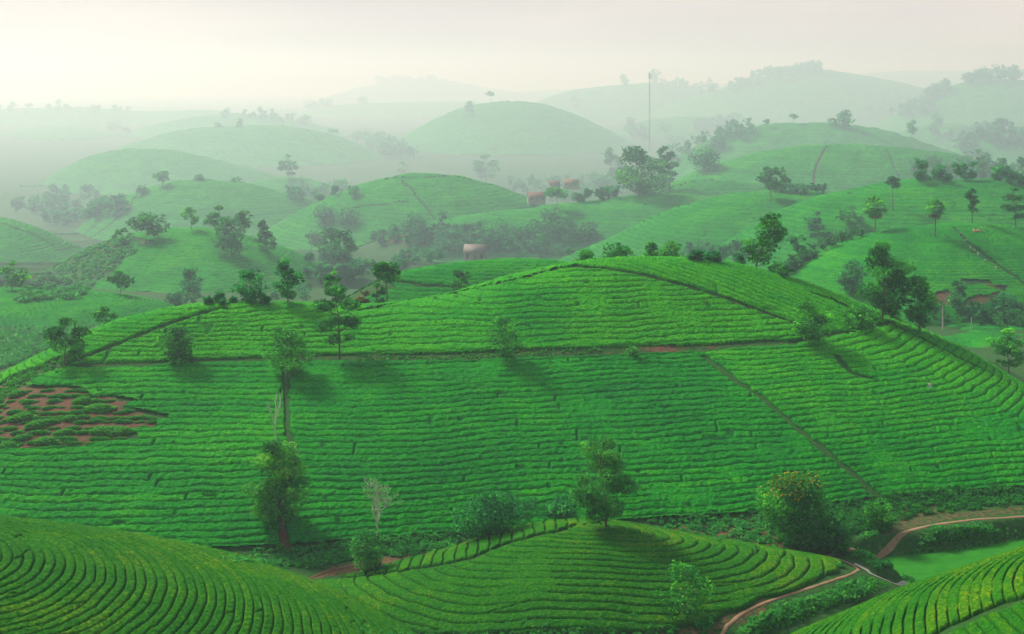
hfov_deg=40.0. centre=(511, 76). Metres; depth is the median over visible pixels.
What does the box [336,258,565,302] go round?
tea field
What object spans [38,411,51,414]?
tea bush
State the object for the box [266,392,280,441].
bare tree
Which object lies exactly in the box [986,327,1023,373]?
tree
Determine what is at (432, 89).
tea field
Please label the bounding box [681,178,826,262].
wood
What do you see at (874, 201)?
fan palm
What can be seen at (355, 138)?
tree
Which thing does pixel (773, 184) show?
tree
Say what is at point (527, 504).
undergrowth
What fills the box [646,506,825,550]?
undergrowth
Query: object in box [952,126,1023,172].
tea field
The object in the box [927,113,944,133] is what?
tree
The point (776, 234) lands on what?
tree
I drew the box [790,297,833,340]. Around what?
tree
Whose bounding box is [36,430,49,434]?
tea bush
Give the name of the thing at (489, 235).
tree
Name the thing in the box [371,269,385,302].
tree
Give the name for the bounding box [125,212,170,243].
tree
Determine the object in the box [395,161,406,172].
fan palm
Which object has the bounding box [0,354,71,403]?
undergrowth
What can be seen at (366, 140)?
tree
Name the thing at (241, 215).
tree
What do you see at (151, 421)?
tea bush
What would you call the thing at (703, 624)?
undergrowth
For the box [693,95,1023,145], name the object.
wood
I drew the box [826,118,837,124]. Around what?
tree
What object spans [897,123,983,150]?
tea field
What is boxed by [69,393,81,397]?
tea bush
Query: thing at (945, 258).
tea field
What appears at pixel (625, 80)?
tree
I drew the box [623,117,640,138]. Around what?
tree
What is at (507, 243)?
wood
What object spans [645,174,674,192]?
tree
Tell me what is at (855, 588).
undergrowth
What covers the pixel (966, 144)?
tree
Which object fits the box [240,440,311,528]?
tree
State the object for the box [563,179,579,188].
house
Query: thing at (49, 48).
sky
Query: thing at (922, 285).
tree
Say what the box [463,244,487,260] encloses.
house
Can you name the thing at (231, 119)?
tea field
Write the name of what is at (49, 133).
tea field
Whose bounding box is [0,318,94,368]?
undergrowth
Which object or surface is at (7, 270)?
tree
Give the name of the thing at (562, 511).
bush
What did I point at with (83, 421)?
tea bush
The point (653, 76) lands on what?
tree
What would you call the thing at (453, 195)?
tea field
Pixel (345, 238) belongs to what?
tree
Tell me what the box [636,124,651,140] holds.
tree
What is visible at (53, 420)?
tea bush
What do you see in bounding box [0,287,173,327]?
tea field
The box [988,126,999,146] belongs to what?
tree
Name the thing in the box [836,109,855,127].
tree
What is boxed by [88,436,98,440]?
tea bush
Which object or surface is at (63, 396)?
tea bush
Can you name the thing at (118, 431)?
tea bush
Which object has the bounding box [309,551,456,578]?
valley path
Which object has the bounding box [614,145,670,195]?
tree
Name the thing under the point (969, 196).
tree
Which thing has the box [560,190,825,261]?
tea field
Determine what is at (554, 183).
house
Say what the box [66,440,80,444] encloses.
tea bush
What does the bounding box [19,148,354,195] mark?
tea field
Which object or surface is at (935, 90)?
wood
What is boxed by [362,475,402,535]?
bare tree
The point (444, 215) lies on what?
bush
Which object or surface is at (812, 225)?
tree
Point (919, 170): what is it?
wood
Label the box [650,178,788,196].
tea field
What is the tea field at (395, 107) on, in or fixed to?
on the terrain
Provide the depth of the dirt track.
226.01 m
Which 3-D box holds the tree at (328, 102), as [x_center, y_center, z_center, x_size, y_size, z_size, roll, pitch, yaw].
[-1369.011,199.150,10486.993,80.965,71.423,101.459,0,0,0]
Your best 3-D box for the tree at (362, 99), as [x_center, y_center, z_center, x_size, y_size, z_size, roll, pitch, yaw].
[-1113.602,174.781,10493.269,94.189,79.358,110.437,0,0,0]
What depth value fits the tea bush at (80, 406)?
256.68 m
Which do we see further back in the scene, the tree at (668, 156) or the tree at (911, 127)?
the tree at (911, 127)
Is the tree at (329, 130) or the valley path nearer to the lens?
the valley path
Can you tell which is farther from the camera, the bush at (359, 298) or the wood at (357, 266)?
the wood at (357, 266)
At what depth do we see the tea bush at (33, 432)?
246.97 m
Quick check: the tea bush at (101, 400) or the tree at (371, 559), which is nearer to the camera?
the tree at (371, 559)
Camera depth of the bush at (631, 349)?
283.50 m
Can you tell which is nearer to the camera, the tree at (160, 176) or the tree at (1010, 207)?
the tree at (1010, 207)
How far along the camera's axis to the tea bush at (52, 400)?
258.38 m
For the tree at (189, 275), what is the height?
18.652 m
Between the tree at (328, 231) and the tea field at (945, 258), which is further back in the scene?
the tree at (328, 231)
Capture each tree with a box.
[0,260,31,289]
[42,317,91,364]
[91,304,117,323]
[104,120,122,130]
[106,270,135,293]
[111,227,133,244]
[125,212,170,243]
[152,170,169,181]
[153,323,195,364]
[179,266,203,299]
[180,206,199,229]
[203,205,224,234]
[209,216,246,255]
[231,269,270,300]
[233,210,252,235]
[236,118,243,127]
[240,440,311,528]
[254,219,277,250]
[259,326,314,378]
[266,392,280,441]
[272,257,304,302]
[273,114,283,122]
[277,154,298,178]
[296,114,312,124]
[305,229,324,250]
[307,202,337,225]
[311,284,363,359]
[317,226,340,265]
[322,270,347,302]
[323,99,333,106]
[326,128,338,132]
[327,229,359,268]
[334,207,360,225]
[347,131,362,141]
[347,527,387,571]
[348,186,360,199]
[356,95,368,104]
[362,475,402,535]
[363,134,373,147]
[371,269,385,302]
[372,261,402,301]
[400,212,431,239]
[434,218,443,234]
[447,487,529,541]
[459,270,471,283]
[464,100,475,113]
[471,154,500,182]
[476,232,494,252]
[484,91,494,95]
[487,315,523,360]
[512,226,536,242]
[532,207,575,239]
[544,187,568,197]
[568,434,642,526]
[573,220,602,240]
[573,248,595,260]
[588,173,622,198]
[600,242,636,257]
[602,147,626,195]
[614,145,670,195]
[619,74,629,85]
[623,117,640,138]
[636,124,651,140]
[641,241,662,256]
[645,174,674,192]
[648,69,661,85]
[654,560,715,619]
[656,146,679,189]
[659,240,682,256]
[686,146,722,172]
[734,252,745,263]
[740,212,787,266]
[751,469,834,549]
[755,166,790,200]
[786,233,806,256]
[789,113,797,123]
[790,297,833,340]
[803,210,826,242]
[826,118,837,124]
[834,259,869,294]
[835,206,864,226]
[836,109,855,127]
[854,240,916,320]
[885,176,900,210]
[900,274,939,333]
[906,120,917,134]
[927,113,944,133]
[945,279,967,314]
[951,131,981,155]
[961,157,988,178]
[962,302,994,322]
[963,188,979,222]
[986,158,1012,178]
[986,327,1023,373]
[987,293,1019,323]
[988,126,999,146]
[1000,186,1023,226]
[1015,157,1023,180]
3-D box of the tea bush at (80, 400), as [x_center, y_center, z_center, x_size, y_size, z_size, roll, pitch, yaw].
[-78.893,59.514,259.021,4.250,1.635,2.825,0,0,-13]
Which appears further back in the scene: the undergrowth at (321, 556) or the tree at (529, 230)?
the tree at (529, 230)
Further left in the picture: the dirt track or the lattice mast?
the lattice mast
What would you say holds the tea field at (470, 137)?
on the terrain
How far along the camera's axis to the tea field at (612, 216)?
1472.84 m
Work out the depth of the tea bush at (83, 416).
253.21 m
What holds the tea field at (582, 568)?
on the terrain
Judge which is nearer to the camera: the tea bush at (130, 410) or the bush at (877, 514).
the bush at (877, 514)
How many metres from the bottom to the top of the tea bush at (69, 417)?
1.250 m
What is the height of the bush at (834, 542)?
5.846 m
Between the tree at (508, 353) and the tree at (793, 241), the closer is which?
the tree at (508, 353)
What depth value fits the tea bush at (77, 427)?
249.12 m
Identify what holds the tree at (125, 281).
on the terrain
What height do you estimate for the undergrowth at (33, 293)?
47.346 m
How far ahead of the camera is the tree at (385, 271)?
343.57 m
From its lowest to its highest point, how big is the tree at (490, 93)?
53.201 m
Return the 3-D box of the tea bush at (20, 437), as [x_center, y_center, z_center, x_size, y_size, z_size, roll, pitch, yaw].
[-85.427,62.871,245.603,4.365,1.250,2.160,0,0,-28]
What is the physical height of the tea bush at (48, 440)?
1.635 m
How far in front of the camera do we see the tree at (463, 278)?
419.64 m
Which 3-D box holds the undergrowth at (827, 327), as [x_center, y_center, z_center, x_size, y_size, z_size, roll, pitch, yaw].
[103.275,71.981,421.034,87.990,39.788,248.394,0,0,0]
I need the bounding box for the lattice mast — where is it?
[648,73,650,150]
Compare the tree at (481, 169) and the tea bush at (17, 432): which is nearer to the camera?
the tea bush at (17, 432)
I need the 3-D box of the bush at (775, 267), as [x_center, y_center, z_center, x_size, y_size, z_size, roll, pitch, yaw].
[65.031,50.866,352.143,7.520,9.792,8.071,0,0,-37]
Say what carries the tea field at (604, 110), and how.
on the terrain
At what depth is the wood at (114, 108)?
8458.65 m
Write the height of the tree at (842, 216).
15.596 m
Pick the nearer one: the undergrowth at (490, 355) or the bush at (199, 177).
the undergrowth at (490, 355)
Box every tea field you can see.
[0,106,232,126]
[0,127,122,140]
[0,217,84,261]
[0,256,1023,547]
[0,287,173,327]
[0,515,416,633]
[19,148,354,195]
[28,227,369,292]
[54,178,316,239]
[116,125,418,166]
[119,113,352,138]
[251,177,340,198]
[258,173,546,249]
[267,101,479,117]
[316,518,841,633]
[332,192,711,261]
[333,79,514,102]
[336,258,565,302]
[399,100,660,154]
[514,70,1023,102]
[535,83,707,121]
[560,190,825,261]
[613,116,761,137]
[643,69,925,125]
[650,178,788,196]
[653,122,964,183]
[676,144,1019,192]
[713,178,1023,269]
[767,222,1023,325]
[791,546,1023,633]
[872,79,1023,131]
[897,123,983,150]
[943,323,1023,347]
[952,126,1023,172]
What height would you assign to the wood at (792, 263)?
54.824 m
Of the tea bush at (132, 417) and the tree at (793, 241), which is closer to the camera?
the tea bush at (132, 417)
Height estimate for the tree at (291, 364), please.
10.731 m
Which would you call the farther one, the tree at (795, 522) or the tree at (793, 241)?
the tree at (793, 241)
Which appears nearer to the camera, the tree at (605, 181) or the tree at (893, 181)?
the tree at (893, 181)
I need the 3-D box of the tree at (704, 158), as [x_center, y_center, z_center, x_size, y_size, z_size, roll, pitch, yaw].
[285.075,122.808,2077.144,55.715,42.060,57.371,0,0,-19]
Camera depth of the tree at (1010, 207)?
616.99 m
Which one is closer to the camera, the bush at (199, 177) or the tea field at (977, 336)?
the tea field at (977, 336)
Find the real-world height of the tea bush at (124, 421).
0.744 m
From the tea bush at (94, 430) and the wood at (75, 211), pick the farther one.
the wood at (75, 211)
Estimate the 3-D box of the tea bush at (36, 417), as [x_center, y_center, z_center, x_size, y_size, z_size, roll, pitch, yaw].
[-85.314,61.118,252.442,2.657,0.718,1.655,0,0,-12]
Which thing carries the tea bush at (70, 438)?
on the terrain
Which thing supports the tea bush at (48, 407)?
on the terrain
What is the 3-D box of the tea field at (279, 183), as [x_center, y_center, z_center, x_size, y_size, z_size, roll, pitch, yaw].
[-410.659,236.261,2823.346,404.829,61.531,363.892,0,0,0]
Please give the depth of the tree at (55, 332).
273.83 m
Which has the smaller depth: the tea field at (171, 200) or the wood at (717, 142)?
the tea field at (171, 200)
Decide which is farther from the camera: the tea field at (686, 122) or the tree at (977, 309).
the tea field at (686, 122)
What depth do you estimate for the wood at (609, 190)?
3300.22 m
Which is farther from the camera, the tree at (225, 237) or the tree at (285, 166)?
the tree at (285, 166)
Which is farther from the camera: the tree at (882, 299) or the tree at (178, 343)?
the tree at (882, 299)
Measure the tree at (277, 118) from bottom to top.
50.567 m
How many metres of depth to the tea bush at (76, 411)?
254.57 m
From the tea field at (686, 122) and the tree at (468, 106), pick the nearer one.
the tree at (468, 106)
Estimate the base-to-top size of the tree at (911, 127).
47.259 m
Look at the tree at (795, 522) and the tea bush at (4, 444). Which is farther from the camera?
the tea bush at (4, 444)
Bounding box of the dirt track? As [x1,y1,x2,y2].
[828,515,1023,558]
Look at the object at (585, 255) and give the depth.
344.43 m
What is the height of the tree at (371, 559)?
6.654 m
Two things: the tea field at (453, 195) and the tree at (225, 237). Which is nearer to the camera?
the tree at (225, 237)
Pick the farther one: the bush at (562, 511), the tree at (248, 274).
the tree at (248, 274)
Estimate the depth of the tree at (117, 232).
930.08 m
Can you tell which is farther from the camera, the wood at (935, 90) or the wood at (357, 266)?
the wood at (935, 90)
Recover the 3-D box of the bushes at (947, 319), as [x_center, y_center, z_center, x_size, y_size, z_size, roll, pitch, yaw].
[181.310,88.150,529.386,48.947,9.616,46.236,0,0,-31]
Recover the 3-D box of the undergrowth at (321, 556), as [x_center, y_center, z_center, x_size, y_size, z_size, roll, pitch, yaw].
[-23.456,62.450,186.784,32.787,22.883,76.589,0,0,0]
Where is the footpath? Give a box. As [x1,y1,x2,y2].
[721,555,859,633]
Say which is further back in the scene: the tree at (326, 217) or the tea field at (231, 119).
the tea field at (231, 119)
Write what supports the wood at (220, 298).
on the terrain
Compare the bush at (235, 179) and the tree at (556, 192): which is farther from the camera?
the bush at (235, 179)
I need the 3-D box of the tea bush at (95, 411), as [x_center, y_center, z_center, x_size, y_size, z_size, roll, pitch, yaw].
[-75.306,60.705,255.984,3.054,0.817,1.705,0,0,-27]
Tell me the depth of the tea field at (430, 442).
262.81 m
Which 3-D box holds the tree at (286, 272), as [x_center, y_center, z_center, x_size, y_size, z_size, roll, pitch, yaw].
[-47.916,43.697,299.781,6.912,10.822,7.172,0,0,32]
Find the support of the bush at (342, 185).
on the terrain
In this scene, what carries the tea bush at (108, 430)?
on the terrain
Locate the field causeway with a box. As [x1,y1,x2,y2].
[854,563,907,585]
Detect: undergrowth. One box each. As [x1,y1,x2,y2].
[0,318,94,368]
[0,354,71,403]
[13,237,138,302]
[217,528,461,568]
[358,347,601,361]
[360,562,845,633]
[448,493,578,534]
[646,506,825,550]
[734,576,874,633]
[792,310,893,335]
[792,481,1023,545]
[849,521,1017,557]
[866,559,914,581]
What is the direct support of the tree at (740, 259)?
on the terrain
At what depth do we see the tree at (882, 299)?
312.72 m
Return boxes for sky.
[0,0,1023,96]
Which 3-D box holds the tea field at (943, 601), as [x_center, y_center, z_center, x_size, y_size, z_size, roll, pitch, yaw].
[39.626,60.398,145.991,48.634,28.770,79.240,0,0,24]
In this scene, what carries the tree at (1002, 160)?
on the terrain
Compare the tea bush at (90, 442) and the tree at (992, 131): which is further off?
the tree at (992, 131)
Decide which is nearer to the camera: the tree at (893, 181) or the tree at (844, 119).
the tree at (893, 181)
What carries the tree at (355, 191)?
on the terrain
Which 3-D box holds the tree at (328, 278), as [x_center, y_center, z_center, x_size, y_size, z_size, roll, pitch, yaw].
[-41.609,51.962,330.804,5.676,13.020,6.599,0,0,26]
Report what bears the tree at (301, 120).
on the terrain
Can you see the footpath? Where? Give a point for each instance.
(733, 620)
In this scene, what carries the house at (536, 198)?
on the terrain
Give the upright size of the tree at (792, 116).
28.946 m
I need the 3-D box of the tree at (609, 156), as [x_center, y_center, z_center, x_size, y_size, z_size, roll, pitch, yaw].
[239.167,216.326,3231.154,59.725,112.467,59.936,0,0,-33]
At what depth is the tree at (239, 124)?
4971.94 m
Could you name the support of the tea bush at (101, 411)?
on the terrain
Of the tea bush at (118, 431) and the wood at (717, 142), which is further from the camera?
the wood at (717, 142)
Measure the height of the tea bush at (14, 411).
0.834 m
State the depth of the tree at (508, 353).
277.29 m
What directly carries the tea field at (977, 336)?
on the terrain
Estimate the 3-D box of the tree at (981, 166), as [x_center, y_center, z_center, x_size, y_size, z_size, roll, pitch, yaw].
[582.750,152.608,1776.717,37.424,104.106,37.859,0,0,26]
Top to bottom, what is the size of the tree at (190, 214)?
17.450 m
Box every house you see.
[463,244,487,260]
[527,192,545,204]
[548,180,559,187]
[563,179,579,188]
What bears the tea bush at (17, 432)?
on the terrain
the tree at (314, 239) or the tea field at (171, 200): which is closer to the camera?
the tree at (314, 239)
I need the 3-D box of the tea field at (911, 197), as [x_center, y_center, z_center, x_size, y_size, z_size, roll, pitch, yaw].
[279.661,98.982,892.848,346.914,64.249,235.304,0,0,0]
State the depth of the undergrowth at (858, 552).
227.54 m
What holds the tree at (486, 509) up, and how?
on the terrain
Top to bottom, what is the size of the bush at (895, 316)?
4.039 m
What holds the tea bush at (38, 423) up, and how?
on the terrain
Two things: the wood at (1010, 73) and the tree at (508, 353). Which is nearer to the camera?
the tree at (508, 353)
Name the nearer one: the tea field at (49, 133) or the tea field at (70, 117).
the tea field at (49, 133)
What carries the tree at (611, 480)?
on the terrain
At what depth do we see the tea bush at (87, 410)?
255.16 m
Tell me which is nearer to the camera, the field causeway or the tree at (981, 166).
the field causeway
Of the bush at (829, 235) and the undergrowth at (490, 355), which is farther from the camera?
the bush at (829, 235)
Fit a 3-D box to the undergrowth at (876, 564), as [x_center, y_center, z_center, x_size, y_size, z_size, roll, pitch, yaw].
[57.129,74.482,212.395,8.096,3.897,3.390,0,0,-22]
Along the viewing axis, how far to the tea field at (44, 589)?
134.73 m
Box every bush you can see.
[0,441,20,448]
[6,409,23,413]
[6,412,35,421]
[7,388,27,397]
[7,426,17,430]
[9,430,24,434]
[10,433,33,440]
[20,399,35,403]
[24,418,54,428]
[26,406,40,408]
[29,415,40,419]
[30,429,39,434]
[33,435,60,445]
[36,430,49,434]
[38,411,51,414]
[41,405,54,409]
[47,398,61,402]
[48,418,61,421]
[51,428,75,435]
[57,394,69,397]
[60,414,76,421]
[61,436,77,440]
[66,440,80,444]
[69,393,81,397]
[70,425,81,428]
[71,409,87,413]
[72,396,92,404]
[72,405,84,408]
[73,429,88,434]
[75,419,85,423]
[76,414,90,417]
[81,409,90,412]
[82,403,116,410]
[85,441,100,444]
[86,418,103,422]
[87,425,108,434]
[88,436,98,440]
[90,409,100,412]
[94,399,105,402]
[96,425,119,435]
[98,409,109,413]
[99,437,111,440]
[108,426,133,435]
[116,416,129,419]
[120,419,132,423]
[121,409,135,412]
[130,415,138,419]
[135,184,149,195]
[145,420,156,423]
[163,292,187,305]
[191,174,205,180]
[214,122,224,126]
[230,176,244,182]
[330,177,349,191]
[354,290,370,302]
[438,210,449,218]
[446,269,467,292]
[546,494,576,519]
[624,345,637,355]
[767,261,789,273]
[817,515,855,555]
[821,230,837,239]
[839,304,880,332]
[859,498,893,533]
[885,304,903,319]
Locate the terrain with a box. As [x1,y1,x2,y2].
[0,71,1023,633]
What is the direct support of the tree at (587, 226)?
on the terrain
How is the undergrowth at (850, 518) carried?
on the terrain
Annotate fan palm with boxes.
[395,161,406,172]
[861,195,887,232]
[923,197,946,236]
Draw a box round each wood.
[0,99,297,119]
[0,176,311,305]
[9,128,417,225]
[285,176,378,282]
[369,181,606,245]
[388,216,595,269]
[506,171,634,197]
[651,76,956,98]
[666,117,770,160]
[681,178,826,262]
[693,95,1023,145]
[727,59,824,92]
[778,219,868,277]
[904,148,1023,185]
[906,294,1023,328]
[956,64,1023,83]
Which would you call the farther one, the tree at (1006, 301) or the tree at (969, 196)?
the tree at (969, 196)
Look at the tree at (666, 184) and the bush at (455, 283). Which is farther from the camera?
the tree at (666, 184)
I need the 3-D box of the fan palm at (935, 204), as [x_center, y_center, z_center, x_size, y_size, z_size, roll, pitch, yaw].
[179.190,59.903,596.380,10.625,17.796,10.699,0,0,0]
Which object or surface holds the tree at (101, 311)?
on the terrain
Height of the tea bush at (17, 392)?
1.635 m
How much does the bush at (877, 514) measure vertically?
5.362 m
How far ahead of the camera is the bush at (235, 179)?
2116.35 m
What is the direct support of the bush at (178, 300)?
on the terrain
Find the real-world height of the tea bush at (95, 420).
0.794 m
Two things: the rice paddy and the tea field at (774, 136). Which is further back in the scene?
the tea field at (774, 136)
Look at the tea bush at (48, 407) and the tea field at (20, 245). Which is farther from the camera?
the tea field at (20, 245)
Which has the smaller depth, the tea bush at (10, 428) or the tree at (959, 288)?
the tea bush at (10, 428)
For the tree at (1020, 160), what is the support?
on the terrain
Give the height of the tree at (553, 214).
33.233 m
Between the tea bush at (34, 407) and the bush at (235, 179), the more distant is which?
the bush at (235, 179)
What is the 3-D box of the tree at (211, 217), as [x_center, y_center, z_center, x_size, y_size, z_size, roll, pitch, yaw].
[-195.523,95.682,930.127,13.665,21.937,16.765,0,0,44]
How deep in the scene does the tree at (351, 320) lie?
276.91 m
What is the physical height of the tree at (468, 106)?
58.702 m
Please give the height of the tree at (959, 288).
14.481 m
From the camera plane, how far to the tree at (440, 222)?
1462.51 m
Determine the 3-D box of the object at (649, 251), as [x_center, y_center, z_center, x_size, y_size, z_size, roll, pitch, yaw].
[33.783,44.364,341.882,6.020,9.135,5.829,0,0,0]
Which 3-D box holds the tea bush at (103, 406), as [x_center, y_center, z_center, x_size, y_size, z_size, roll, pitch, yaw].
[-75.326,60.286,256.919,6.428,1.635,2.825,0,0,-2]
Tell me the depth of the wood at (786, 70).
8786.52 m
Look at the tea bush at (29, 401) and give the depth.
258.38 m
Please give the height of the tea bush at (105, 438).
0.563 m
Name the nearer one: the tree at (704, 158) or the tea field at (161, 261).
the tea field at (161, 261)
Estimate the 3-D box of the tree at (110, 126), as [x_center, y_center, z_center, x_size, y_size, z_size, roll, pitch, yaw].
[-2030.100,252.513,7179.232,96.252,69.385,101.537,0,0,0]
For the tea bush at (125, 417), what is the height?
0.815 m
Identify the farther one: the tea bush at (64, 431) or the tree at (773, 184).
the tree at (773, 184)
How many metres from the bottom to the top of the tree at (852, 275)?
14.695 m
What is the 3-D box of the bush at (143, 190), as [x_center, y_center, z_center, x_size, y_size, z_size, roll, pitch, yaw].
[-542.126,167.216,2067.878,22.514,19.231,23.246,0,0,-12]
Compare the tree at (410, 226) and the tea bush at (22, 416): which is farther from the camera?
the tree at (410, 226)
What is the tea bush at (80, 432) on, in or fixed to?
on the terrain
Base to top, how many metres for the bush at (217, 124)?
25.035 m
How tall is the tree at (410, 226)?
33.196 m
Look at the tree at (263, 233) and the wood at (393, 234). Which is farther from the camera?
the wood at (393, 234)
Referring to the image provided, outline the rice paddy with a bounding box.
[879,539,1023,583]
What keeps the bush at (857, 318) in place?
on the terrain
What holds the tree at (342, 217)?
on the terrain

